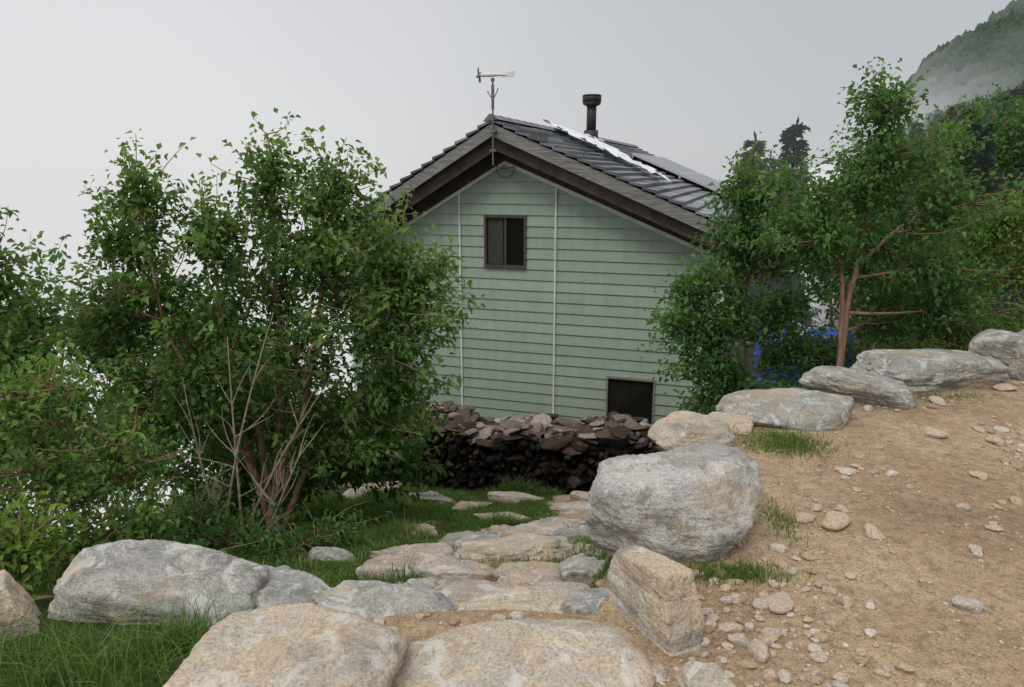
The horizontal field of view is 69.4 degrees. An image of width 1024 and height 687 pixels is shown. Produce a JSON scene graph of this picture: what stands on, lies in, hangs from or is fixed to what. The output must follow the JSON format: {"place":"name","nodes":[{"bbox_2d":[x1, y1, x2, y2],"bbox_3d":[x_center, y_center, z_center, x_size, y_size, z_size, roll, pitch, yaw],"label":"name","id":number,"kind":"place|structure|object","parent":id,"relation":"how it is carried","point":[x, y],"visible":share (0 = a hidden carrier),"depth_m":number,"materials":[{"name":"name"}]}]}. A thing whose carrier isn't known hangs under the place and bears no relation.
{"place":"outdoors","nodes":[
{"label":"outdoors","id":0,"kind":"place"},
{"bbox_2d":[0,0,1015,541],"label":"sky","id":1,"kind":"structure","parent":0,"point":[685,83],"materials":[{"name":"grey"}]},
{"bbox_2d":[0,158,1023,686],"bbox_3d":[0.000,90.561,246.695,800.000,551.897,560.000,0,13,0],"label":"ground","id":2,"kind":"structure","parent":0,"point":[908,622],"depth_m":3.12,"materials":[{"name":"brown soil"}]},
{"bbox_2d":[0,569,41,640],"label":"boulder","id":3,"kind":"object","parent":2,"relation":"on","point":[12,591],"visible":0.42,"depth_m":2.62,"materials":[{"name":"beige stone"}]},
{"bbox_2d":[0,485,94,599],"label":"shrub","id":4,"kind":"object","parent":2,"relation":"on","point":[22,549],"visible":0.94,"depth_m":3.27,"materials":[{"name":"green plant"}]},
{"bbox_2d":[0,604,104,674],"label":"grass tuft","id":5,"kind":"object","parent":2,"relation":"on","point":[29,641],"visible":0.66,"depth_m":2.51,"materials":[{"name":"green plant"}]},
{"bbox_2d":[0,205,185,529],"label":"shrub","id":6,"kind":"object","parent":2,"relation":"on","point":[13,349],"visible":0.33,"depth_m":5.17,"materials":[{"name":"green plant"}]},
{"bbox_2d":[0,332,202,586],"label":"rowan shrub","id":7,"kind":"object","parent":2,"relation":"on","point":[44,469],"visible":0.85,"depth_m":4.09,"materials":[{"name":"green plant"}]},
{"bbox_2d":[0,573,249,686],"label":"grass tuft","id":8,"kind":"object","parent":2,"relation":"on","point":[69,675],"visible":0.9,"depth_m":2.42,"materials":[{"name":"green plant"}]},
{"bbox_2d":[47,539,268,629],"bbox_3d":[-1.338,1.026,2.905,0.780,0.456,0.460,1,13,6],"label":"boulder","id":9,"kind":"object","parent":2,"relation":"on","point":[115,574],"visible":0.52,"depth_m":2.78,"materials":[{"name":"grey stone"}]},
{"bbox_2d":[0,229,349,520],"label":"alder bush","id":10,"kind":"object","parent":2,"relation":"on","point":[46,303],"visible":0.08,"depth_m":9.36,"materials":[{"name":"green plant"}]},
{"bbox_2d":[101,566,261,668],"bbox_3d":[-1.130,0.968,2.547,0.548,0.207,0.572,-7,15,-27],"label":"grass tuft","id":11,"kind":"object","parent":2,"relation":"on","point":[183,627],"visible":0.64,"depth_m":2.57,"materials":[{"name":"green plant"}]},
{"bbox_2d":[48,461,396,569],"bbox_3d":[-1.852,1.360,4.840,1.860,1.001,2.194,0,13,0],"label":"shrub","id":12,"kind":"object","parent":2,"relation":"on","point":[330,532],"visible":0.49,"depth_m":5.13,"materials":[{"name":"green plant"}]},
{"bbox_2d":[0,346,455,518],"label":"alder bush","id":13,"kind":"object","parent":2,"relation":"on","point":[411,469],"visible":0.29,"depth_m":7.39,"materials":[{"name":"green plant"}]},
{"bbox_2d":[169,312,327,542],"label":"dead branches","id":14,"kind":"object","parent":2,"relation":"on","point":[235,452],"visible":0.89,"depth_m":5.53,"materials":[{"name":"brown wood"}]},
{"bbox_2d":[42,108,485,535],"bbox_3d":[-2.000,-0.043,6.338,3.588,3.814,2.340,0,13,0],"label":"shrub","id":15,"kind":"object","parent":2,"relation":"on","point":[381,411],"visible":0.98,"depth_m":5.87,"materials":[{"name":"green plant"}]},
{"bbox_2d":[277,565,290,568],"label":"stone slab","id":16,"kind":"structure","parent":2,"relation":"on","point":[284,566],"depth_m":3.92,"materials":[{"name":"grey stone"}]},
{"bbox_2d":[163,603,407,686],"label":"boulder","id":17,"kind":"object","parent":2,"relation":"on","point":[304,645],"visible":0.97,"depth_m":2.34,"materials":[{"name":"beige stone"}]},
{"bbox_2d":[256,565,330,608],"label":"boulder","id":18,"kind":"object","parent":2,"relation":"on","point":[282,586],"visible":0.26,"depth_m":2.96,"materials":[{"name":"grey stone"}]},
{"bbox_2d":[25,474,605,613],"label":"grass","id":19,"kind":"structure","parent":2,"relation":"on","point":[377,530],"depth_m":7.13,"materials":[{"name":"green plant"}]},
{"bbox_2d":[307,546,355,561],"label":"stone slab","id":20,"kind":"structure","parent":2,"relation":"on","point":[334,553],"depth_m":4.93,"materials":[{"name":"grey stone"}]},
{"bbox_2d":[343,481,401,499],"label":"stone slab","id":21,"kind":"structure","parent":2,"relation":"on","point":[348,492],"depth_m":8.90,"materials":[{"name":"beige stone"}]},
{"bbox_2d":[312,580,454,617],"bbox_3d":[-0.494,1.107,2.888,0.607,0.263,0.476,0,13,0],"label":"boulder","id":22,"kind":"object","parent":2,"relation":"on","point":[369,598],"visible":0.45,"depth_m":2.88,"materials":[{"name":"grey stone"}]},
{"bbox_2d":[369,542,455,558],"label":"stone slab","id":23,"kind":"structure","parent":2,"relation":"on","point":[446,548],"depth_m":4.84,"materials":[{"name":"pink stone"}]},
{"bbox_2d":[395,523,436,538],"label":"stone slab","id":24,"kind":"structure","parent":2,"relation":"on","point":[422,525],"depth_m":6.42,"materials":[{"name":"beige stone"}]},
{"bbox_2d":[402,578,436,586],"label":"stone slab","id":25,"kind":"structure","parent":2,"relation":"on","point":[421,582],"depth_m":3.72,"materials":[{"name":"grey stone"}]},
{"bbox_2d":[355,552,499,583],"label":"stone slab","id":26,"kind":"structure","parent":2,"relation":"on","point":[439,567],"depth_m":4.17,"materials":[{"name":"beige stone"}]},
{"bbox_2d":[402,491,455,505],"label":"stone slab","id":27,"kind":"structure","parent":2,"relation":"on","point":[435,499],"depth_m":8.51,"materials":[{"name":"grey stone"}]},
{"bbox_2d":[437,530,499,547],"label":"stone slab","id":28,"kind":"structure","parent":2,"relation":"on","point":[459,537],"depth_m":5.58,"materials":[{"name":"grey stone"}]},
{"bbox_2d":[329,557,610,587],"bbox_3d":[-0.169,1.063,3.763,2.133,0.710,0.430,0,13,0],"label":"grass tuft","id":29,"kind":"object","parent":2,"relation":"on","point":[448,577],"visible":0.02,"depth_m":3.89,"materials":[{"name":"green plant"}]},
{"bbox_2d":[451,501,491,511],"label":"stone slab","id":30,"kind":"structure","parent":2,"relation":"on","point":[462,504],"depth_m":8.22,"materials":[{"name":"beige stone"}]},
{"bbox_2d":[434,578,531,603],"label":"stone slab","id":31,"kind":"structure","parent":2,"relation":"on","point":[462,590],"depth_m":3.59,"materials":[{"name":"beige stone"}]},
{"bbox_2d":[477,531,505,537],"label":"stone slab","id":32,"kind":"structure","parent":2,"relation":"on","point":[500,534],"depth_m":5.91,"materials":[{"name":"grey stone"}]},
{"bbox_2d":[489,525,509,531],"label":"stone slab","id":33,"kind":"structure","parent":2,"relation":"on","point":[497,528],"depth_m":6.22,"materials":[{"name":"beige stone"}]},
{"bbox_2d":[472,512,530,520],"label":"stone slab","id":34,"kind":"structure","parent":2,"relation":"on","point":[478,515],"depth_m":7.57,"materials":[{"name":"beige stone"}]},
{"bbox_2d":[359,427,654,494],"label":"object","id":35,"kind":"object","parent":2,"relation":"on","point":[616,444],"depth_m":9.74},
{"bbox_2d":[345,430,658,493],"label":"face stones","id":36,"kind":"object","parent":35,"relation":"attached to","point":[571,480],"visible":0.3,"depth_m":9.56,"materials":[{"name":"black stone"}]},
{"bbox_2d":[348,400,663,455],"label":"top stones","id":37,"kind":"object","parent":35,"relation":"on","point":[557,432],"visible":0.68,"depth_m":9.56,"materials":[{"name":"grey stone"}]},
{"bbox_2d":[453,533,575,560],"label":"stone slab","id":38,"kind":"structure","parent":2,"relation":"on","point":[529,544],"depth_m":4.83,"materials":[{"name":"beige stone"}]},
{"bbox_2d":[487,491,543,502],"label":"stone slab","id":39,"kind":"structure","parent":2,"relation":"on","point":[506,496],"depth_m":8.68,"materials":[{"name":"beige stone"}]},
{"bbox_2d":[454,582,590,612],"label":"stone slab","id":40,"kind":"structure","parent":2,"relation":"on","point":[549,597],"depth_m":2.93,"materials":[{"name":"beige stone"}]},
{"bbox_2d":[392,618,655,686],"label":"boulder","id":41,"kind":"object","parent":2,"relation":"on","point":[566,653],"visible":0.89,"depth_m":2.47,"materials":[{"name":"beige stone"}]},
{"bbox_2d":[494,560,562,583],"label":"stone slab","id":42,"kind":"structure","parent":2,"relation":"on","point":[530,572],"depth_m":4.20,"materials":[{"name":"beige stone"}]},
{"bbox_2d":[458,545,606,568],"bbox_3d":[0.297,0.997,4.530,1.854,1.007,0.644,-3,13,-12],"label":"grass tuft","id":43,"kind":"object","parent":2,"relation":"on","point":[559,560],"visible":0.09,"depth_m":4.64,"materials":[{"name":"green plant"}]},
{"bbox_2d":[501,521,568,535],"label":"stone slab","id":44,"kind":"structure","parent":2,"relation":"on","point":[546,528],"depth_m":5.99,"materials":[{"name":"beige stone"}]},
{"bbox_2d":[335,68,750,424],"bbox_3d":[2.142,-2.832,18.941,7.770,6.597,14.738,4,14,18],"label":"mountain hut","id":45,"kind":"object","parent":2,"relation":"on","point":[573,244],"visible":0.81,"depth_m":12.79,"materials":[{"name":"green wood"}]},
{"bbox_2d":[484,215,526,268],"bbox_3d":[-0.111,-1.781,12.928,0.774,0.915,0.125,4,14,18],"label":"window frame","id":46,"kind":"structure","parent":45,"relation":"in","point":[505,217],"depth_m":12.90,"materials":[{"name":"brown metal"}]},
{"bbox_2d":[487,218,523,264],"bbox_3d":[-0.104,-1.789,12.949,0.690,0.820,0.016,4,14,18],"label":"window glass","id":47,"kind":"structure","parent":45,"relation":"in","point":[515,226],"depth_m":12.90,"materials":[{"name":"black glass"}]},
{"bbox_2d":[605,376,655,424],"bbox_3d":[2.052,1.037,12.845,0.843,0.930,0.125,4,14,18],"label":"window frame","id":48,"kind":"structure","parent":45,"relation":"in","point":[607,377],"depth_m":12.73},
{"bbox_2d":[608,378,652,423],"bbox_3d":[2.059,1.030,12.865,0.781,0.851,0.016,4,14,18],"label":"window glass","id":49,"kind":"structure","parent":45,"relation":"in","point":[620,391],"depth_m":12.84,"materials":[{"name":"black glass"}]},
{"bbox_2d":[527,517,585,527],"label":"stone slab","id":50,"kind":"structure","parent":2,"relation":"on","point":[566,521],"depth_m":6.84,"materials":[{"name":"grey stone"}]},
{"bbox_2d":[550,501,587,513],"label":"stone slab","id":51,"kind":"structure","parent":2,"relation":"on","point":[576,507],"depth_m":7.93,"materials":[{"name":"beige stone"}]},
{"bbox_2d":[551,525,586,543],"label":"stone slab","id":52,"kind":"structure","parent":2,"relation":"on","point":[580,530],"depth_m":5.53,"materials":[{"name":"grey stone"}]},
{"bbox_2d":[566,491,588,501],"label":"stone slab","id":53,"kind":"structure","parent":2,"relation":"on","point":[578,496],"depth_m":8.51,"materials":[{"name":"beige stone"}]},
{"bbox_2d":[559,553,604,585],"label":"stone slab","id":54,"kind":"structure","parent":2,"relation":"on","point":[577,566],"depth_m":4.11,"materials":[{"name":"grey stone"}]},
{"bbox_2d":[559,587,608,614],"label":"boulder","id":55,"kind":"object","parent":2,"relation":"on","point":[589,601],"visible":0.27,"depth_m":2.85,"materials":[{"name":"grey stone"}]},
{"bbox_2d":[561,553,611,587],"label":"grass tuft","id":56,"kind":"object","parent":2,"relation":"on","point":[606,564],"visible":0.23,"depth_m":3.65,"materials":[{"name":"green plant"}]},
{"bbox_2d":[572,542,603,557],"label":"stone slab","id":57,"kind":"structure","parent":2,"relation":"on","point":[577,551],"depth_m":4.96,"materials":[{"name":"beige stone"}]},
{"bbox_2d":[607,545,704,655],"bbox_3d":[0.516,0.959,2.698,0.174,0.392,0.443,-6,14,-26],"label":"boulder","id":58,"kind":"object","parent":2,"relation":"on","point":[654,598],"visible":0.86,"depth_m":2.58,"materials":[{"name":"beige stone"}]},
{"bbox_2d":[651,664,666,684],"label":"stone","id":59,"kind":"object","parent":2,"relation":"on","point":[659,671],"visible":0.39,"depth_m":2.42,"materials":[{"name":"stone"}]},
{"bbox_2d":[584,442,762,562],"bbox_3d":[0.729,0.779,3.378,0.785,0.550,0.578,2,13,10],"label":"boulder","id":60,"kind":"object","parent":2,"relation":"on","point":[701,502],"visible":0.9,"depth_m":3.15,"materials":[{"name":"stone"}]},
{"bbox_2d":[578,408,789,555],"bbox_3d":[0.978,0.956,4.937,2.185,1.241,0.603,0,13,0],"label":"grass tuft","id":61,"kind":"object","parent":2,"relation":"on","point":[737,430],"visible":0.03,"depth_m":4.62,"materials":[{"name":"green plant"}]},
{"bbox_2d":[647,410,735,450],"bbox_3d":[1.046,0.579,4.337,0.501,0.300,0.383,0,13,0],"label":"boulder","id":62,"kind":"object","parent":2,"relation":"on","point":[676,429],"visible":0.67,"depth_m":4.22,"materials":[{"name":"beige stone"}]},
{"bbox_2d":[674,660,735,686],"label":"boulder","id":63,"kind":"object","parent":2,"relation":"on","point":[693,673],"visible":0.98,"depth_m":2.36,"materials":[{"name":"beige stone"}]},
{"bbox_2d":[708,412,752,432],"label":"boulder","id":64,"kind":"object","parent":2,"relation":"on","point":[741,421],"visible":0.39,"depth_m":4.64,"materials":[{"name":"beige stone"}]},
{"bbox_2d":[675,550,815,591],"bbox_3d":[0.881,0.919,3.051,0.711,0.085,0.301,0,13,0],"label":"grass tuft","id":65,"kind":"object","parent":2,"relation":"on","point":[731,573],"visible":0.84,"depth_m":3.02,"materials":[{"name":"green plant"}]},
{"bbox_2d":[728,131,771,383],"bbox_3d":[6.109,-1.739,19.099,2.661,7.262,2.549,-8,15,-30],"label":"fir tree","id":66,"kind":"object","parent":2,"relation":"on","point":[759,147],"visible":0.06,"depth_m":18.39,"materials":[{"name":"green plant"}]},
{"bbox_2d":[637,132,881,414],"bbox_3d":[2.537,-0.015,7.533,2.492,4.116,1.302,-4,14,-18],"label":"birch tree","id":67,"kind":"object","parent":2,"relation":"on","point":[715,363],"visible":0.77,"depth_m":7.36,"materials":[{"name":"green plant"}]},
{"bbox_2d":[750,149,779,307],"bbox_3d":[7.118,-1.742,21.264,2.875,7.487,2.562,4,14,17],"label":"fir tree","id":68,"kind":"object","parent":2,"relation":"on","point":[769,160],"depth_m":20.30,"materials":[{"name":"green plant"}]},
{"bbox_2d":[730,115,827,381],"bbox_3d":[6.250,-1.897,17.065,2.463,6.548,2.479,-2,13,-7],"label":"fir tree","id":69,"kind":"object","parent":2,"relation":"on","point":[790,135],"visible":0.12,"depth_m":16.59,"materials":[{"name":"green plant"}]},
{"bbox_2d":[715,388,854,430],"bbox_3d":[1.797,0.471,4.852,0.906,0.270,0.509,0,13,0],"label":"boulder","id":70,"kind":"object","parent":2,"relation":"on","point":[814,410],"visible":0.74,"depth_m":4.71,"materials":[{"name":"grey stone"}]},
{"bbox_2d":[758,496,812,555],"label":"grass tuft","id":71,"kind":"object","parent":2,"relation":"on","point":[777,515],"visible":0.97,"depth_m":3.46,"materials":[{"name":"green plant"}]},
{"bbox_2d":[735,423,854,466],"bbox_3d":[1.619,0.622,4.392,0.924,0.191,0.731,0,13,0],"label":"grass tuft","id":72,"kind":"object","parent":2,"relation":"on","point":[784,440],"visible":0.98,"depth_m":4.37,"materials":[{"name":"green plant"}]},
{"bbox_2d":[798,366,916,409],"bbox_3d":[2.498,0.322,5.320,0.780,0.289,0.559,8,15,30],"label":"boulder","id":73,"kind":"object","parent":2,"relation":"on","point":[864,387],"visible":0.82,"depth_m":5.13,"materials":[{"name":"grey stone"}]},
{"bbox_2d":[734,56,1023,366],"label":"birch tree","id":74,"kind":"object","parent":2,"relation":"on","point":[827,238],"visible":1,"depth_m":6.51,"materials":[{"name":"green plant"}]},
{"bbox_2d":[751,83,1023,349],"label":"alder bush","id":75,"kind":"object","parent":2,"relation":"on","point":[1003,156],"visible":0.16,"depth_m":10.39,"materials":[{"name":"green plant"}]},
{"bbox_2d":[889,138,934,303],"bbox_3d":[7.570,-2.116,13.848,1.281,3.447,1.142,-7,15,-27],"label":"fir tree","id":76,"kind":"object","parent":2,"relation":"on","point":[914,213],"visible":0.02,"depth_m":13.73,"materials":[{"name":"green plant"}]},
{"bbox_2d":[809,79,1023,301],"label":"forest","id":77,"kind":"object","parent":2,"relation":"on","point":[936,115],"visible":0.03,"depth_m":24.41,"materials":[{"name":"green plant"}]},
{"bbox_2d":[826,172,1023,353],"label":"alder bush","id":78,"kind":"object","parent":2,"relation":"on","point":[1009,224],"visible":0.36,"depth_m":8.04,"materials":[{"name":"green plant"}]},
{"bbox_2d":[850,349,1009,392],"bbox_3d":[3.123,0.214,5.608,1.105,0.290,0.593,-2,13,-7],"label":"boulder","id":79,"kind":"object","parent":2,"relation":"on","point":[922,370],"visible":0.77,"depth_m":5.38,"materials":[{"name":"grey stone"}]},
{"bbox_2d":[920,100,968,292],"bbox_3d":[8.008,-2.537,13.742,1.491,3.872,1.556,3,13,14],"label":"fir tree","id":80,"kind":"object","parent":2,"relation":"on","point":[952,110],"visible":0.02,"depth_m":13.38,"materials":[{"name":"green plant"}]},
{"bbox_2d":[903,115,1004,349],"bbox_3d":[5.890,-1.148,9.545,1.234,3.476,1.183,9,16,35],"label":"fir tree","id":81,"kind":"object","parent":2,"relation":"on","point":[985,164],"visible":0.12,"depth_m":9.29,"materials":[{"name":"green plant"}]},
{"bbox_2d":[913,389,1023,402],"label":"grass tuft","id":82,"kind":"object","parent":2,"relation":"on","point":[950,395],"visible":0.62,"depth_m":5.23,"materials":[{"name":"green plant"}]},
{"bbox_2d":[967,100,979,129],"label":"fir tree","id":83,"kind":"object","parent":2,"relation":"on","point":[973,103],"depth_m":18.09,"materials":[{"name":"green plant"}]},
{"bbox_2d":[982,91,1004,130],"bbox_3d":[10.619,-3.718,16.610,1.508,3.757,1.444,-2,13,-8],"label":"fir tree","id":84,"kind":"object","parent":2,"relation":"on","point":[996,103],"visible":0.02,"depth_m":16.20,"materials":[{"name":"green plant"}]},
{"bbox_2d":[968,329,1023,380],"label":"boulder","id":85,"kind":"object","parent":2,"relation":"on","point":[1005,347],"visible":0.66,"depth_m":5.67,"materials":[{"name":"grey stone"}]},
{"bbox_2d":[981,152,1023,321],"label":"fir tree","id":86,"kind":"object","parent":2,"relation":"on","point":[997,310],"visible":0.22,"depth_m":10.53,"materials":[{"name":"green plant"}]},
{"bbox_2d":[983,80,1023,292],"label":"fir tree","id":87,"kind":"object","parent":2,"relation":"on","point":[1015,92],"visible":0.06,"depth_m":12.01,"materials":[{"name":"green plant"}]},
{"bbox_3d":[3.700,1.564,9.898,1.500,1.700,1.025,0,13,0],"label":"timber platform","id":88,"kind":"object","parent":2,"relation":"on","visible":0},
{"bbox_2d":[752,330,802,388],"bbox_3d":[3.420,0.301,9.511,0.617,0.930,0.617,0,13,0],"label":"blue barrel","id":89,"kind":"object","parent":88,"relation":"on","point":[758,352],"visible":0.14,"depth_m":9.29,"materials":[{"name":"plastic"}]},
{"bbox_2d":[801,328,853,389],"bbox_3d":[4.100,0.279,9.609,0.617,0.930,0.617,0,13,0],"label":"blue barrel","id":90,"kind":"object","parent":88,"relation":"on","point":[829,332],"visible":0.05,"depth_m":9.39,"materials":[{"name":"plastic"}]},
{"bbox_2d":[373,380,1023,686],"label":"gravel","id":91,"kind":"structure","parent":0,"point":[781,602],"depth_m":2.83,"materials":[{"name":"stone"}]},
{"bbox_2d":[848,0,1023,158],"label":"mountain","id":92,"kind":"structure","parent":0,"point":[989,52],"depth_m":98.94,"materials":[{"name":"green plant"}]}
]}

